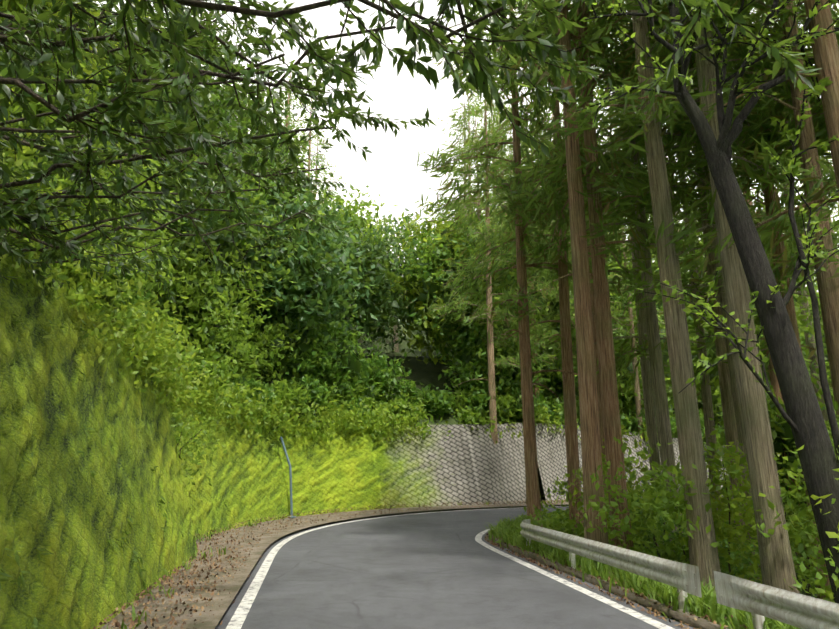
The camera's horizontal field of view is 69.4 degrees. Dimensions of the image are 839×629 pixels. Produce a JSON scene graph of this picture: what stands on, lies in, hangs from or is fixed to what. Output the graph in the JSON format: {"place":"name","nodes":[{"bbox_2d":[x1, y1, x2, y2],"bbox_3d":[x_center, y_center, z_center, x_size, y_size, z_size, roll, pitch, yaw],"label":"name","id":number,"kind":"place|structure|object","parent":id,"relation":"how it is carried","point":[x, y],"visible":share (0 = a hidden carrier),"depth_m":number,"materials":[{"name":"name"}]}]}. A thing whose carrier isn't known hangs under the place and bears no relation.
{"place":"outdoors","nodes":[
{"label":"outdoors","id":0,"kind":"place"},
{"bbox_2d":[100,502,568,628],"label":"shoulder","id":1,"kind":"object","parent":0,"point":[232,587],"visible":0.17,"depth_m":8.99},
{"bbox_2d":[0,225,197,628],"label":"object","id":2,"kind":"structure","parent":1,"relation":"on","point":[65,505],"depth_m":6.53,"materials":[{"name":"green plant"}]},
{"bbox_2d":[280,436,295,517],"bbox_3d":[-4.394,5.374,20.100,0.736,2.620,0.200,-6,-15,22],"label":"bent pole","id":3,"kind":"object","parent":1,"relation":"on","point":[290,478],"visible":0.96,"depth_m":20.02,"materials":[{"name":"grey metal"}]},
{"bbox_2d":[93,499,746,628],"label":"leaf litter","id":4,"kind":"object","parent":1,"relation":"on","point":[132,623],"visible":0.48,"depth_m":8.75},
{"bbox_2d":[171,336,519,424],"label":"retaining wall bank","id":5,"kind":"structure","parent":0,"point":[424,374],"depth_m":34.28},
{"bbox_2d":[6,0,808,457],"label":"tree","id":6,"kind":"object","parent":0,"point":[245,122],"depth_m":23.87,"materials":[{"name":"green plant"}]},
{"bbox_2d":[0,0,833,444],"bbox_3d":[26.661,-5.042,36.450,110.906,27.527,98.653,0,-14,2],"label":"bank leaves","id":7,"kind":"object","parent":6,"relation":"on","point":[302,346],"visible":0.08,"depth_m":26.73,"materials":[{"name":"green plant"}]},
{"bbox_2d":[0,0,817,453],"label":"yellow-green leaves","id":8,"kind":"object","parent":7,"relation":"on","point":[418,342],"visible":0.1,"depth_m":15.52,"materials":[{"name":"green plant"}]},
{"bbox_2d":[0,0,832,484],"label":"leaves","id":9,"kind":"object","parent":7,"relation":"on","point":[242,366],"visible":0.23,"depth_m":19.67,"materials":[{"name":"green plant"}]},
{"bbox_2d":[61,27,818,358],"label":"blue green leaves","id":10,"kind":"object","parent":7,"relation":"attached to","point":[331,301],"visible":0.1,"depth_m":25.56,"materials":[{"name":"green plant"}]},
{"bbox_2d":[0,0,821,301],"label":"canopy","id":11,"kind":"object","parent":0,"point":[178,20],"depth_m":3.94,"materials":[{"name":"green plant"}]},
{"bbox_2d":[215,505,692,628],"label":"road","id":12,"kind":"structure","parent":0,"point":[438,570],"depth_m":8.35,"materials":[{"name":"grey asphalt"}]},
{"bbox_2d":[226,506,560,628],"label":"edge line","id":13,"kind":"object","parent":12,"relation":"on","point":[238,618],"visible":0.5,"depth_m":8.40,"materials":[{"name":"white paint"}]},
{"bbox_2d":[475,529,673,628],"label":"edge line","id":14,"kind":"object","parent":12,"relation":"on","point":[629,611],"visible":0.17,"depth_m":8.05,"materials":[{"name":"white paint"}]},
{"bbox_2d":[86,0,838,291],"bbox_3d":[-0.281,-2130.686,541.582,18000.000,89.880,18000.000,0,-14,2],"label":"sky","id":15,"kind":"structure","parent":0,"point":[388,170],"depth_m":3864.09,"materials":[{"name":"white"}]},
{"bbox_2d":[167,288,816,628],"bbox_3d":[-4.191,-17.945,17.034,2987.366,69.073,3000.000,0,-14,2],"label":"ground","id":16,"kind":"structure","parent":0,"point":[388,350],"depth_m":40.12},
{"bbox_2d":[165,385,540,538],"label":"retaining wall","id":17,"kind":"structure","parent":16,"relation":"on","point":[482,468],"depth_m":23.37,"materials":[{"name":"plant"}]},
{"bbox_2d":[0,314,799,628],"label":"grass and weeds","id":18,"kind":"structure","parent":16,"relation":"on","point":[660,592],"depth_m":7.54,"materials":[{"name":"green plant"}]},
{"bbox_2d":[457,361,674,431],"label":"retaining wall bank","id":19,"kind":"structure","parent":16,"relation":"on","point":[578,423],"depth_m":36.96,"materials":[{"name":"green plant"}]},
{"bbox_2d":[492,534,728,628],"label":"road edge","id":20,"kind":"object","parent":16,"relation":"on","point":[678,614],"depth_m":7.37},
{"bbox_2d":[496,190,838,601],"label":"bushes","id":21,"kind":"object","parent":16,"relation":"on","point":[664,494],"visible":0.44,"depth_m":10.30,"materials":[{"name":"green plant"}]},
{"bbox_2d":[541,465,806,582],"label":"bushes","id":22,"kind":"object","parent":16,"relation":"on","point":[744,559],"visible":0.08,"depth_m":12.20,"materials":[{"name":"green plant"}]},
{"bbox_2d":[569,0,838,603],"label":"dark tree","id":23,"kind":"object","parent":16,"relation":"on","point":[804,419],"depth_m":7.69,"materials":[{"name":"black wood"}]},
{"bbox_2d":[535,423,779,502],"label":"retaining wall","id":24,"kind":"structure","parent":0,"point":[551,454],"depth_m":30.17,"materials":[{"name":"grey concrete"}]},
{"bbox_2d":[648,252,809,595],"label":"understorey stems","id":25,"kind":"object","parent":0,"point":[805,502],"visible":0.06,"depth_m":12.68,"materials":[{"name":"green plant"}]},
{"bbox_2d":[661,245,836,508],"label":"understorey leaves","id":26,"kind":"object","parent":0,"point":[784,427],"visible":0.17,"depth_m":16.57,"materials":[{"name":"green plant"}]},
{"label":"verge","id":27,"kind":"structure","parent":0,"visible":0},
{"bbox_2d":[236,0,838,599],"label":"cedar","id":28,"kind":"object","parent":27,"relation":"on","point":[745,414],"depth_m":13.05,"materials":[{"name":"green plant"}]},
{"bbox_2d":[520,519,701,612],"bbox_3d":[2.443,3.933,9.086,0.364,1.178,6.174,2,-14,-7],"label":"guardrail","id":29,"kind":"object","parent":27,"relation":"on","point":[684,578],"visible":0.96,"depth_m":7.71,"materials":[{"name":"silver metal"}]},
{"bbox_2d":[560,425,838,602],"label":"bushes","id":30,"kind":"object","parent":27,"relation":"on","point":[724,501],"visible":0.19,"depth_m":10.01,"materials":[{"name":"green plant"}]},
{"bbox_2d":[714,571,838,628],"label":"guardrail","id":31,"kind":"object","parent":27,"relation":"on","point":[760,602],"visible":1,"depth_m":5.21,"materials":[{"name":"silver metal"}]}
]}

